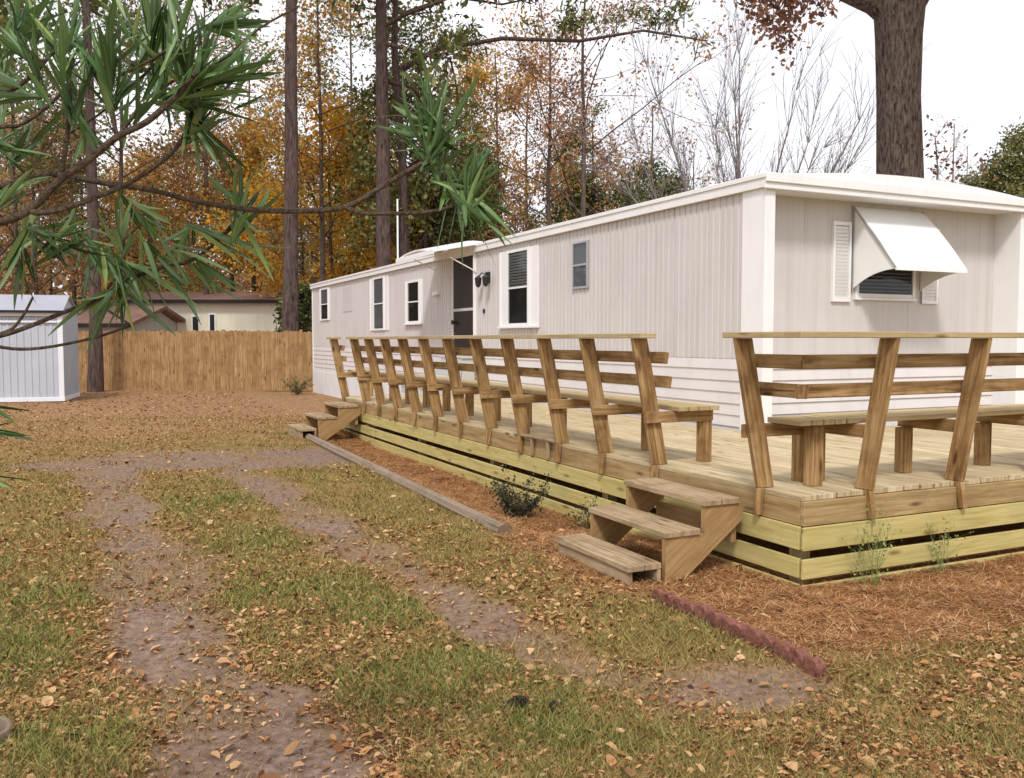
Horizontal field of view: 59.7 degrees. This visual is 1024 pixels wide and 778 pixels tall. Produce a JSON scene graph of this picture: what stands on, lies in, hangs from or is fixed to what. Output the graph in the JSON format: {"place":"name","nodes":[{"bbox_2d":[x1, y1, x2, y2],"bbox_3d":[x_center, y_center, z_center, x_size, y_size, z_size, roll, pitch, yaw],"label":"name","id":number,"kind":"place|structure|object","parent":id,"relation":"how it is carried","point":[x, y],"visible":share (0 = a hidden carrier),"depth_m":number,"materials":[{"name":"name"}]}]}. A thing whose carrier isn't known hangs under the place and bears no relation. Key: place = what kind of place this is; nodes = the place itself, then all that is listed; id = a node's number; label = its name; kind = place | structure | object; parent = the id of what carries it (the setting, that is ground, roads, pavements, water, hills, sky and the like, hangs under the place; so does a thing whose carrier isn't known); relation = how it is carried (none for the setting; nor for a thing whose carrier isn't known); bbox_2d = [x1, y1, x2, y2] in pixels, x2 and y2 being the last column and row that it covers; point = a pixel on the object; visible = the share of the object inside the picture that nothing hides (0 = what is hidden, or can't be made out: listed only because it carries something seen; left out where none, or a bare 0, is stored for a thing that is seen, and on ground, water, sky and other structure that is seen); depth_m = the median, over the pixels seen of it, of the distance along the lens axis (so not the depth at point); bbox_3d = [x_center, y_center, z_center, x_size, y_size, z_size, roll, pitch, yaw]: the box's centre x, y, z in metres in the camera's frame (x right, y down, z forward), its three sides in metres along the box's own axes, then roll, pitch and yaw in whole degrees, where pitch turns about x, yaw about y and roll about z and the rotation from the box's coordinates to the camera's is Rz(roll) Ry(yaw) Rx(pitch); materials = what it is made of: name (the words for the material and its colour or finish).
{"place":"outdoors","nodes":[
{"label":"outdoors","id":0,"kind":"place"},
{"bbox_2d":[0,383,1023,777],"bbox_3d":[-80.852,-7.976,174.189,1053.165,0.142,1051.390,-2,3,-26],"label":"ground","id":1,"kind":"structure","parent":0,"point":[276,401],"depth_m":5.36,"materials":[{"name":"soil"}]},
{"bbox_2d":[0,716,11,742],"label":"hollow log","id":2,"kind":"object","parent":1,"relation":"on","point":[6,724],"visible":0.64,"depth_m":3.45,"materials":[{"name":"beige wood"}]},
{"bbox_2d":[0,0,32,46],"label":"pine tree","id":3,"kind":"object","parent":1,"relation":"on","point":[2,7],"visible":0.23,"depth_m":30.96,"materials":[{"name":"green plant"}]},
{"bbox_2d":[0,173,48,293],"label":"woodland tree","id":4,"kind":"object","parent":1,"relation":"on","point":[20,254],"visible":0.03,"depth_m":50.17,"materials":[{"name":"orange plant"}]},
{"bbox_2d":[3,125,69,251],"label":"woodland pine","id":5,"kind":"object","parent":1,"relation":"on","point":[36,187],"visible":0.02,"depth_m":58.60,"materials":[{"name":"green plant"}]},
{"bbox_2d":[0,294,79,401],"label":"metal shed","id":6,"kind":"structure","parent":1,"relation":"on","point":[47,375],"depth_m":22.16,"materials":[{"name":"white metal"}]},
{"bbox_2d":[0,0,115,289],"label":"woodland tree","id":7,"kind":"object","parent":1,"relation":"on","point":[12,167],"visible":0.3,"depth_m":39.23,"materials":[{"name":"orange plant"}]},
{"bbox_2d":[1,157,115,304],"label":"woodland tree","id":8,"kind":"object","parent":1,"relation":"on","point":[51,289],"visible":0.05,"depth_m":63.24,"materials":[{"name":"orange plant"}]},
{"bbox_2d":[0,103,118,294],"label":"maple tree","id":9,"kind":"object","parent":1,"relation":"on","point":[5,231],"visible":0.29,"depth_m":45.48,"materials":[{"name":"orange plant"}]},
{"bbox_2d":[27,74,144,302],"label":"woodland pine","id":10,"kind":"object","parent":1,"relation":"on","point":[82,287],"visible":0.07,"depth_m":58.46,"materials":[{"name":"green plant"}]},
{"bbox_2d":[6,11,171,305],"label":"woodland tree","id":11,"kind":"object","parent":1,"relation":"on","point":[74,295],"visible":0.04,"depth_m":51.71,"materials":[{"name":"orange plant"}]},
{"bbox_2d":[0,0,195,391],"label":"pine tree","id":12,"kind":"object","parent":1,"relation":"on","point":[95,377],"visible":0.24,"depth_m":26.31,"materials":[{"name":"green plant"}]},
{"bbox_2d":[8,0,224,305],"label":"woodland tree","id":13,"kind":"object","parent":1,"relation":"on","point":[132,13],"visible":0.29,"depth_m":40.95,"materials":[{"name":"orange plant"}]},
{"bbox_2d":[77,306,185,332],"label":"neighbour garage","id":14,"kind":"structure","parent":1,"relation":"on","point":[143,320],"depth_m":38.44,"materials":[{"name":"brown paint"}]},
{"bbox_2d":[80,176,194,298],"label":"woodland tree","id":15,"kind":"object","parent":1,"relation":"on","point":[102,278],"visible":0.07,"depth_m":61.51,"materials":[{"name":"orange plant"}]},
{"bbox_2d":[99,162,176,287],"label":"woodland tree","id":16,"kind":"object","parent":1,"relation":"on","point":[117,178],"visible":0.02,"depth_m":80.70,"materials":[{"name":"orange plant"}]},
{"bbox_2d":[114,197,192,303],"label":"woodland tree","id":17,"kind":"object","parent":1,"relation":"on","point":[163,272],"visible":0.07,"depth_m":52.60,"materials":[{"name":"orange plant"}]},
{"bbox_2d":[67,134,246,305],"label":"maple tree","id":18,"kind":"object","parent":1,"relation":"on","point":[130,196],"visible":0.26,"depth_m":48.77,"materials":[{"name":"orange plant"}]},
{"bbox_2d":[130,160,238,289],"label":"woodland tree","id":19,"kind":"object","parent":1,"relation":"on","point":[171,228],"visible":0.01,"depth_m":63.21,"materials":[{"name":"orange plant"}]},
{"bbox_2d":[0,238,373,328],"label":"woodland undergrowth","id":20,"kind":"object","parent":1,"relation":"on","point":[313,279],"depth_m":39.79,"materials":[{"name":"brown plant"}]},
{"bbox_2d":[78,330,312,390],"bbox_3d":[-13.507,-0.879,27.666,15.190,1.920,0.154,0,3,0],"label":"picket fence","id":21,"kind":"object","parent":1,"relation":"on","point":[258,360],"visible":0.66,"depth_m":27.59,"materials":[{"name":"brown wood"}]},
{"bbox_2d":[101,0,310,294],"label":"woodland tree","id":22,"kind":"object","parent":1,"relation":"on","point":[205,178],"visible":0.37,"depth_m":43.52,"materials":[{"name":"orange plant"}]},
{"bbox_2d":[160,182,251,291],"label":"woodland tree","id":23,"kind":"object","parent":1,"relation":"on","point":[203,255],"visible":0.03,"depth_m":60.60,"materials":[{"name":"orange plant"}]},
{"bbox_2d":[117,291,311,331],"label":"neighbour house","id":24,"kind":"structure","parent":1,"relation":"on","point":[249,311],"depth_m":42.01,"materials":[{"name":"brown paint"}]},
{"bbox_2d":[191,315,199,330],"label":"window","id":25,"kind":"structure","parent":24,"relation":"in","point":[195,324],"depth_m":41.93,"materials":[{"name":"white paint"}]},
{"bbox_2d":[208,313,215,330],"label":"window","id":26,"kind":"structure","parent":24,"relation":"in","point":[212,316],"depth_m":41.94,"materials":[{"name":"white paint"}]},
{"bbox_2d":[147,97,308,291],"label":"maple tree","id":27,"kind":"object","parent":1,"relation":"on","point":[248,157],"visible":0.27,"depth_m":45.29,"materials":[{"name":"orange plant"}]},
{"bbox_2d":[202,0,298,331],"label":"pine tree","id":28,"kind":"object","parent":1,"relation":"on","point":[290,311],"visible":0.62,"depth_m":31.40,"materials":[{"name":"brown plant"}]},
{"bbox_2d":[174,28,333,291],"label":"woodland tree","id":29,"kind":"object","parent":1,"relation":"on","point":[254,269],"visible":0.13,"depth_m":50.95,"materials":[{"name":"orange plant"}]},
{"bbox_2d":[0,0,514,487],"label":"pine tree","id":30,"kind":"object","parent":1,"relation":"on","point":[194,94],"visible":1,"depth_m":1.88,"materials":[{"name":"green plant"}]},
{"bbox_2d":[209,171,314,291],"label":"woodland tree","id":31,"kind":"object","parent":1,"relation":"on","point":[244,279],"visible":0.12,"depth_m":67.13,"materials":[{"name":"orange plant"}]},
{"bbox_2d":[0,226,539,305],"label":"distant woods","id":32,"kind":"object","parent":1,"relation":"on","point":[60,280],"visible":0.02,"depth_m":102.92,"materials":[{"name":"brown plant"}]},
{"bbox_2d":[222,120,354,291],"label":"woodland tree","id":33,"kind":"object","parent":1,"relation":"on","point":[311,262],"visible":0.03,"depth_m":76.71,"materials":[{"name":"orange plant"}]},
{"bbox_2d":[272,280,311,332],"bbox_3d":[-8.089,-2.236,34.007,2.088,3.853,1.919,1,3,24],"label":"evergreen tree","id":34,"kind":"object","parent":1,"relation":"on","point":[305,304],"visible":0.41,"depth_m":33.50,"materials":[{"name":"green plant"}]},
{"bbox_2d":[279,374,313,394],"bbox_3d":[-6.292,-0.129,26.010,0.981,0.633,1.320,-2,3,-26],"label":"azalea shrub","id":35,"kind":"object","parent":1,"relation":"on","point":[297,389],"visible":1,"depth_m":25.95,"materials":[{"name":"green plant"}]},
{"bbox_2d":[257,173,344,291],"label":"woodland tree","id":36,"kind":"object","parent":1,"relation":"on","point":[303,257],"visible":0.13,"depth_m":53.64,"materials":[{"name":"orange plant"}]},
{"bbox_2d":[193,80,422,305],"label":"maple tree","id":37,"kind":"object","parent":1,"relation":"on","point":[335,139],"visible":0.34,"depth_m":41.34,"materials":[{"name":"orange plant"}]},
{"bbox_2d":[288,401,359,439],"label":"deck steps","id":38,"kind":"structure","parent":1,"relation":"on","point":[327,424],"depth_m":14.14,"materials":[{"name":"brown wood"}]},
{"bbox_2d":[220,0,438,281],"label":"woodland tree","id":39,"kind":"object","parent":1,"relation":"on","point":[307,42],"visible":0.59,"depth_m":39.37,"materials":[{"name":"orange plant"}]},
{"bbox_2d":[246,0,428,270],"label":"woodland tree","id":40,"kind":"object","parent":1,"relation":"on","point":[324,91],"visible":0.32,"depth_m":45.58,"materials":[{"name":"orange plant"}]},
{"bbox_2d":[301,96,398,277],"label":"maple tree","id":41,"kind":"object","parent":1,"relation":"on","point":[318,243],"visible":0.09,"depth_m":51.07,"materials":[{"name":"orange plant"}]},
{"bbox_2d":[323,62,473,256],"bbox_3d":[-4.691,-7.041,37.344,6.443,13.071,5.664,-2,3,-26],"label":"oak tree","id":42,"kind":"object","parent":1,"relation":"on","point":[363,165],"visible":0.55,"depth_m":36.75,"materials":[{"name":"green plant"}]},
{"bbox_2d":[353,179,450,272],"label":"evergreen tree","id":43,"kind":"object","parent":1,"relation":"on","point":[395,228],"visible":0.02,"depth_m":46.47,"materials":[{"name":"green plant"}]},
{"bbox_2d":[303,431,510,533],"bbox_3d":[-1.738,0.933,10.810,0.145,0.134,8.142,-1,3,-24],"label":"landscape timber","id":44,"kind":"object","parent":1,"relation":"on","point":[447,503],"visible":0.69,"depth_m":8.92,"materials":[{"name":"brown wood"}]},
{"bbox_2d":[331,0,484,267],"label":"pine tree","id":45,"kind":"object","parent":1,"relation":"on","point":[383,237],"visible":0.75,"depth_m":33.19,"materials":[{"name":"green plant"}]},
{"bbox_2d":[317,1,511,276],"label":"woodland tree","id":46,"kind":"object","parent":1,"relation":"on","point":[417,32],"visible":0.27,"depth_m":40.52,"materials":[{"name":"plant"}]},
{"bbox_2d":[390,123,517,251],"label":"evergreen tree","id":47,"kind":"object","parent":1,"relation":"on","point":[466,236],"visible":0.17,"depth_m":42.16,"materials":[{"name":"green plant"}]},
{"bbox_2d":[409,22,563,229],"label":"woodland tree","id":48,"kind":"object","parent":1,"relation":"on","point":[498,78],"visible":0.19,"depth_m":49.32,"materials":[{"name":"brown plant"}]},
{"bbox_2d":[420,3,593,240],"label":"oak tree","id":49,"kind":"object","parent":1,"relation":"on","point":[474,74],"visible":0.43,"depth_m":44.73,"materials":[{"name":"orange plant"}]},
{"bbox_2d":[0,414,1023,777],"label":"lawn grass","id":50,"kind":"structure","parent":1,"relation":"on","point":[582,724],"depth_m":4.25,"materials":[{"name":"green plant"}]},
{"bbox_2d":[0,390,1023,777],"bbox_3d":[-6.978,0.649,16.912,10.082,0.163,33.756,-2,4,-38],"label":"leaf litter","id":51,"kind":"object","parent":1,"relation":"on","point":[844,744],"visible":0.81,"depth_m":4.19,"materials":[{"name":"brown plant"}]},
{"bbox_2d":[0,438,1023,777],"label":"loose pine needles","id":52,"kind":"object","parent":1,"relation":"on","point":[482,682],"visible":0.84,"depth_m":3.93,"materials":[{"name":"brown plant"}]},
{"bbox_2d":[474,140,557,228],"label":"woodland tree","id":53,"kind":"object","parent":1,"relation":"on","point":[520,162],"visible":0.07,"depth_m":83.22,"materials":[{"name":"orange plant"}]},
{"bbox_2d":[507,695,528,708],"bbox_3d":[0.024,1.323,3.758,0.092,0.063,0.061,-6,2,7],"label":"pine cone","id":54,"kind":"object","parent":1,"relation":"on","point":[524,702],"visible":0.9,"depth_m":3.75,"materials":[{"name":"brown wood"}]},
{"bbox_2d":[485,464,553,518],"bbox_3d":[0.047,0.963,8.184,0.587,0.506,0.650,-2,3,-26],"label":"azalea shrub","id":55,"kind":"object","parent":1,"relation":"on","point":[510,506],"visible":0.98,"depth_m":8.11,"materials":[{"name":"green plant"}]},
{"bbox_2d":[503,188,539,235],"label":"woodland tree","id":56,"kind":"object","parent":1,"relation":"on","point":[530,211],"visible":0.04,"depth_m":60.34,"materials":[{"name":"brown plant"}]},
{"bbox_2d":[429,0,658,241],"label":"oak tree","id":57,"kind":"object","parent":1,"relation":"on","point":[548,203],"visible":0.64,"depth_m":38.98,"materials":[{"name":"brown plant"}]},
{"bbox_2d":[468,5,628,232],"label":"woodland tree","id":58,"kind":"object","parent":1,"relation":"on","point":[535,167],"visible":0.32,"depth_m":54.74,"materials":[{"name":"brown plant"}]},
{"bbox_2d":[391,0,714,257],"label":"tree","id":59,"kind":"object","parent":1,"relation":"on","point":[396,67],"visible":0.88,"depth_m":34.78,"materials":[{"name":"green plant"}]},
{"bbox_2d":[511,125,598,229],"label":"woodland pine","id":60,"kind":"object","parent":1,"relation":"on","point":[542,218],"visible":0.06,"depth_m":59.09,"materials":[{"name":"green plant"}]},
{"bbox_2d":[567,489,601,528],"bbox_3d":[0.653,1.028,7.524,0.420,0.360,0.245,2,4,31],"label":"azalea shrub","id":61,"kind":"object","parent":1,"relation":"on","point":[585,512],"visible":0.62,"depth_m":7.54,"materials":[{"name":"green plant"}]},
{"bbox_2d":[545,97,625,221],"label":"tree","id":62,"kind":"object","parent":1,"relation":"on","point":[596,106],"visible":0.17,"depth_m":55.33,"materials":[{"name":"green plant"}]},
{"bbox_2d":[537,153,650,226],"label":"evergreen tree","id":63,"kind":"object","parent":1,"relation":"on","point":[592,194],"visible":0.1,"depth_m":51.50,"materials":[{"name":"green plant"}]},
{"bbox_2d":[440,0,764,220],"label":"oak tree","id":64,"kind":"object","parent":1,"relation":"on","point":[582,183],"visible":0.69,"depth_m":36.48,"materials":[{"name":"brown plant"}]},
{"bbox_2d":[555,477,742,585],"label":"deck steps","id":65,"kind":"structure","parent":1,"relation":"on","point":[692,540],"depth_m":5.96,"materials":[{"name":"brown wood"}]},
{"bbox_2d":[604,151,697,207],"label":"evergreen tree","id":66,"kind":"object","parent":1,"relation":"on","point":[656,182],"visible":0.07,"depth_m":52.18,"materials":[{"name":"green plant"}]},
{"bbox_2d":[562,41,744,212],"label":"oak tree","id":67,"kind":"object","parent":1,"relation":"on","point":[651,168],"visible":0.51,"depth_m":47.30,"materials":[{"name":"brown plant"}]},
{"bbox_2d":[651,588,667,601],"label":"edging brick","id":68,"kind":"object","parent":1,"relation":"on","point":[658,593],"visible":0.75,"depth_m":5.28,"materials":[{"name":"red brick"}]},
{"bbox_2d":[309,172,1023,431],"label":"mobile home","id":69,"kind":"object","parent":1,"relation":"on","point":[688,278],"visible":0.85,"depth_m":10.64,"materials":[{"name":"beige metal"}]},
{"bbox_2d":[319,287,329,320],"bbox_3d":[-5.425,-2.449,25.811,0.035,0.930,1.130,-2,3,-26],"label":"window","id":70,"kind":"structure","parent":69,"relation":"in","point":[324,294],"depth_m":25.81,"materials":[{"name":"white paint"}]},
{"bbox_2d":[369,275,388,330],"bbox_3d":[-3.150,-2.014,21.075,0.035,1.260,1.430,-2,3,-26],"label":"window","id":71,"kind":"structure","parent":69,"relation":"in","point":[378,286],"depth_m":21.04,"materials":[{"name":"white paint"}]},
{"bbox_2d":[403,279,422,324],"bbox_3d":[-2.095,-1.824,18.848,0.060,0.935,1.090,-2,3,-26],"label":"window","id":72,"kind":"structure","parent":69,"relation":"in","point":[414,288],"depth_m":18.84,"materials":[{"name":"white paint"}]},
{"bbox_2d":[451,252,475,347],"bbox_3d":[-0.904,-1.548,16.331,0.135,1.840,1.050,-2,3,-26],"label":"door","id":73,"kind":"structure","parent":69,"relation":"in","point":[463,322],"depth_m":16.32,"materials":[{"name":"white paint"}]},
{"bbox_2d":[497,245,538,328],"bbox_3d":[0.086,-1.609,14.298,0.060,1.265,1.430,-2,3,-26],"label":"window","id":74,"kind":"structure","parent":69,"relation":"in","point":[518,268],"depth_m":14.27,"materials":[{"name":"white paint"}]},
{"bbox_2d":[572,240,588,288],"bbox_3d":[0.959,-1.738,12.495,0.035,0.660,0.430,-2,3,-26],"label":"bathroom window","id":75,"kind":"structure","parent":69,"relation":"in","point":[580,249],"depth_m":12.50,"materials":[{"name":"glass"}]},
{"bbox_2d":[830,221,939,303],"bbox_3d":[4.336,-1.519,10.295,1.690,1.045,0.050,-2,3,-26],"label":"awning window","id":76,"kind":"structure","parent":69,"relation":"in","point":[891,284],"depth_m":10.17,"materials":[{"name":"white paint"}]},
{"bbox_2d":[661,592,677,607],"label":"edging brick","id":77,"kind":"object","parent":1,"relation":"on","point":[668,598],"visible":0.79,"depth_m":5.18,"materials":[{"name":"red brick"}]},
{"bbox_2d":[317,429,1023,678],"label":"pine straw","id":78,"kind":"object","parent":1,"relation":"on","point":[834,590],"visible":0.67,"depth_m":5.33,"materials":[{"name":"brown plant"}]},
{"bbox_2d":[326,331,1023,588],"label":"wooden deck","id":79,"kind":"structure","parent":1,"relation":"on","point":[799,473],"depth_m":6.79,"materials":[{"name":"brown wood"}]},
{"bbox_2d":[401,355,474,395],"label":"door steps","id":80,"kind":"structure","parent":79,"relation":"on","point":[468,375],"depth_m":15.88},
{"bbox_2d":[672,597,688,612],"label":"edging brick","id":81,"kind":"object","parent":1,"relation":"on","point":[680,602],"visible":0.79,"depth_m":5.09,"materials":[{"name":"red brick"}]},
{"bbox_2d":[683,601,698,617],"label":"edging brick","id":82,"kind":"object","parent":1,"relation":"on","point":[690,607],"visible":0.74,"depth_m":4.99,"materials":[{"name":"red brick"}]},
{"bbox_2d":[662,121,727,188],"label":"bare tree","id":83,"kind":"object","parent":1,"relation":"on","point":[705,180],"visible":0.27,"depth_m":53.65,"materials":[{"name":"brown plant"}]},
{"bbox_2d":[695,605,713,623],"bbox_3d":[1.062,1.254,4.923,0.060,0.123,0.091,3,3,-25],"label":"edging brick","id":84,"kind":"object","parent":1,"relation":"on","point":[703,611],"visible":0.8,"depth_m":4.90,"materials":[{"name":"red brick"}]},
{"bbox_2d":[707,612,725,628],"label":"edging brick","id":85,"kind":"object","parent":1,"relation":"on","point":[715,618],"visible":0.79,"depth_m":4.81,"materials":[{"name":"red brick"}]},
{"bbox_2d":[720,617,737,634],"bbox_3d":[1.155,1.278,4.739,0.060,0.123,0.091,-2,5,-22],"label":"edging brick","id":86,"kind":"object","parent":1,"relation":"on","point":[727,623],"visible":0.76,"depth_m":4.71,"materials":[{"name":"red brick"}]},
{"bbox_2d":[550,0,929,204],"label":"crape myrtle","id":87,"kind":"object","parent":1,"relation":"on","point":[738,144],"visible":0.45,"depth_m":22.21,"materials":[{"name":"grey plant"}]},
{"bbox_2d":[731,622,749,641],"bbox_3d":[1.192,1.280,4.642,0.060,0.123,0.091,-7,3,-23],"label":"edging brick","id":88,"kind":"object","parent":1,"relation":"on","point":[739,629],"visible":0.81,"depth_m":4.62,"materials":[{"name":"red brick"}]},
{"bbox_2d":[744,628,765,647],"bbox_3d":[1.241,1.284,4.550,0.060,0.123,0.091,2,-1,-29],"label":"edging brick","id":89,"kind":"object","parent":1,"relation":"on","point":[754,634],"visible":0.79,"depth_m":4.53,"materials":[{"name":"red brick"}]},
{"bbox_2d":[758,634,779,652],"bbox_3d":[1.285,1.291,4.454,0.060,0.123,0.091,-4,9,-30],"label":"edging brick","id":90,"kind":"object","parent":1,"relation":"on","point":[771,640],"visible":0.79,"depth_m":4.43,"materials":[{"name":"red brick"}]},
{"bbox_2d":[773,641,794,660],"bbox_3d":[1.332,1.299,4.363,0.060,0.123,0.091,-5,8,-32],"label":"edging brick","id":91,"kind":"object","parent":1,"relation":"on","point":[784,647],"visible":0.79,"depth_m":4.34,"materials":[{"name":"red brick"}]},
{"bbox_2d":[787,648,810,668],"bbox_3d":[1.374,1.305,4.269,0.060,0.123,0.091,-3,1,-28],"label":"edging brick","id":92,"kind":"object","parent":1,"relation":"on","point":[799,656],"visible":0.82,"depth_m":4.25,"materials":[{"name":"red brick"}]},
{"bbox_2d":[802,656,826,677],"bbox_3d":[1.414,1.318,4.173,0.060,0.123,0.091,-6,5,-32],"label":"edging brick","id":93,"kind":"object","parent":1,"relation":"on","point":[815,666],"visible":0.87,"depth_m":4.15,"materials":[{"name":"red brick"}]},
{"bbox_2d":[734,0,928,177],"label":"oak","id":94,"kind":"object","parent":1,"relation":"on","point":[898,28],"visible":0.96,"depth_m":14.64,"materials":[{"name":"brown plant"}]},
{"bbox_2d":[838,501,902,586],"bbox_3d":[2.253,0.977,5.579,0.400,0.553,0.409,-2,3,-26],"label":"weed clump","id":95,"kind":"object","parent":1,"relation":"on","point":[877,553],"visible":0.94,"depth_m":5.58,"materials":[{"name":"green plant"}]},
{"bbox_2d":[925,515,977,573],"bbox_3d":[2.904,1.029,5.939,0.371,0.418,0.190,2,4,27],"label":"weed clump","id":96,"kind":"object","parent":1,"relation":"on","point":[933,550],"visible":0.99,"depth_m":5.96,"materials":[{"name":"green plant"}]},
{"bbox_2d":[931,112,984,184],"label":"bare tree","id":97,"kind":"object","parent":1,"relation":"on","point":[953,167],"visible":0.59,"depth_m":47.40,"materials":[{"name":"brown plant"}]},
{"bbox_2d":[928,132,992,182],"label":"bare tree","id":98,"kind":"object","parent":1,"relation":"on","point":[955,156],"visible":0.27,"depth_m":57.29,"materials":[{"name":"brown plant"}]},
{"bbox_2d":[923,114,998,182],"bbox_3d":[14.181,-4.578,29.892,3.908,8.983,3.582,0,3,1],"label":"bare tree","id":99,"kind":"object","parent":1,"relation":"on","point":[936,173],"visible":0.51,"depth_m":29.36,"materials":[{"name":"brown plant"}]},
{"bbox_2d":[954,116,1023,197],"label":"live oak","id":100,"kind":"object","parent":1,"relation":"on","point":[1012,183],"visible":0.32,"depth_m":48.38,"materials":[{"name":"green plant"}]},
{"bbox_2d":[0,0,1023,294],"label":"sky","id":101,"kind":"structure","parent":0,"point":[973,61],"materials":[{"name":"white"}]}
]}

